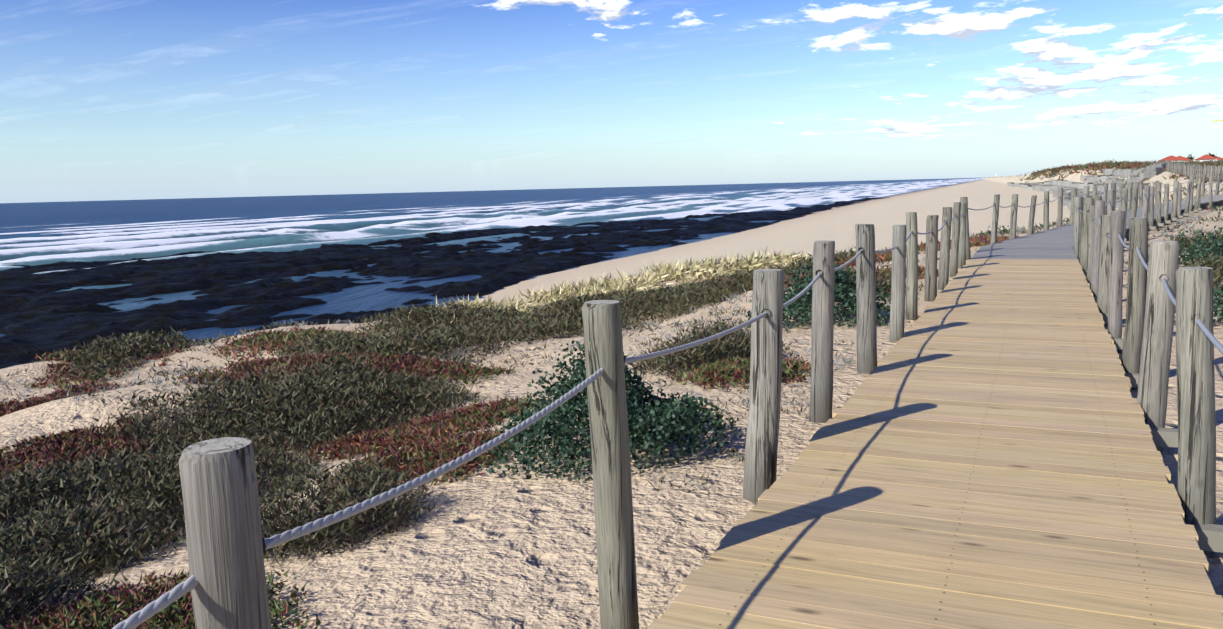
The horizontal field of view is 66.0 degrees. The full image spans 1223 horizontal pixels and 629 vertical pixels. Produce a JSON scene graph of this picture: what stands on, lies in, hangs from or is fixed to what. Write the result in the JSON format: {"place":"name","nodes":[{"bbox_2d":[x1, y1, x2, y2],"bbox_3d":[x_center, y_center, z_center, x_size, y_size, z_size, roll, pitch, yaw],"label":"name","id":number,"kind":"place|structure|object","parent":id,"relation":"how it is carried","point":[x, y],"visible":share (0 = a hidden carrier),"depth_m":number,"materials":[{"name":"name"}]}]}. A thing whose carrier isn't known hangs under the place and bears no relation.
{"place":"outdoors","nodes":[
{"label":"outdoors","id":0,"kind":"place"},
{"bbox_2d":[0,178,985,340],"bbox_3d":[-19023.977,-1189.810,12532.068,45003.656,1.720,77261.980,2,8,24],"label":"sea water","id":1,"kind":"structure","parent":0,"point":[35,233],"depth_m":256.43,"materials":[{"name":"blue liquid"}]},
{"bbox_2d":[0,167,1222,628],"bbox_3d":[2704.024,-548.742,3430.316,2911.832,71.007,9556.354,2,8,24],"label":"sandy ground","id":2,"kind":"structure","parent":0,"point":[486,549],"depth_m":6.00,"materials":[{"name":"beige sand"}]},
{"bbox_2d":[0,231,702,368],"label":"rocks","id":3,"kind":"object","parent":2,"relation":"on","point":[39,315],"visible":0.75,"depth_m":79.26,"materials":[{"name":"black stone"}]},
{"bbox_2d":[0,159,1222,628],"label":"dune vegetation leaves","id":4,"kind":"object","parent":2,"relation":"on","point":[66,525],"visible":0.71,"depth_m":9.69,"materials":[{"name":"green plant"}]},
{"bbox_2d":[431,197,883,236],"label":"shore rock shelf","id":5,"kind":"object","parent":2,"relation":"on","point":[734,222],"visible":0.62,"depth_m":168.19,"materials":[{"name":"black stone"}]},
{"bbox_2d":[179,162,1222,628],"bbox_3d":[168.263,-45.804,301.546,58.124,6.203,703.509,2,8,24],"label":"fence posts","id":6,"kind":"object","parent":2,"relation":"on","point":[223,534],"visible":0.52,"depth_m":5.27,"materials":[{"name":"grey wood"}]},
{"bbox_2d":[112,250,861,628],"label":"twisted rope","id":7,"kind":"object","parent":6,"relation":"attached to","point":[160,604],"visible":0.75,"depth_m":2.42,"materials":[{"name":"grey fabric"}]},
{"bbox_2d":[184,182,1211,454],"bbox_3d":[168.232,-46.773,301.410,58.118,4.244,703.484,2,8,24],"label":"fence post tops","id":8,"kind":"structure","parent":6,"relation":"attached to","point":[216,446],"depth_m":1.85,"materials":[{"name":"grey wood"}]},
{"bbox_2d":[262,163,1222,553],"bbox_3d":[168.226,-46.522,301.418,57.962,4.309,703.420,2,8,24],"label":"rope","id":9,"kind":"object","parent":6,"relation":"attached to","point":[1208,333],"visible":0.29,"depth_m":7.35,"materials":[{"name":"grey fabric"}]},
{"bbox_2d":[1007,162,1168,210],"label":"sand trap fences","id":10,"kind":"object","parent":2,"relation":"on","point":[1052,186],"visible":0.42,"depth_m":228.36,"materials":[{"name":"brown wood"}]},
{"bbox_2d":[1079,177,1222,552],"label":"boardwalk edge beam","id":11,"kind":"structure","parent":2,"relation":"on","point":[1210,537],"depth_m":6.13,"materials":[{"name":"brown wood"}]},
{"bbox_2d":[1159,159,1220,161],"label":"house wall","id":12,"kind":"structure","parent":2,"relation":"on","point":[1195,160],"depth_m":501.21,"materials":[{"name":"white paint"}]},
{"bbox_2d":[1158,154,1222,160],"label":"house roofs","id":13,"kind":"structure","parent":12,"relation":"on","point":[1206,156],"depth_m":502.91,"materials":[{"name":"red tile"}]},
{"bbox_2d":[1187,153,1216,159],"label":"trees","id":14,"kind":"object","parent":2,"relation":"on","point":[1192,158],"visible":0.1,"depth_m":609.49,"materials":[{"name":"green plant"}]},
{"bbox_2d":[0,0,1222,202],"label":"sky","id":15,"kind":"structure","parent":0,"point":[101,100],"materials":[{"name":"blue"}]},
{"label":"deck joint backing","id":16,"kind":"object","parent":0,"visible":0},
{"bbox_2d":[647,174,1222,628],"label":"boardwalk deck planks","id":17,"kind":"object","parent":16,"relation":"on","point":[1051,528],"visible":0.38,"depth_m":4.49,"materials":[{"name":"brown wood"}]},
{"bbox_2d":[719,279,1154,624],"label":"deck screw heads","id":18,"kind":"object","parent":17,"relation":"on","point":[966,492],"visible":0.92,"depth_m":4.33,"materials":[{"name":"grey metal"}]}
]}

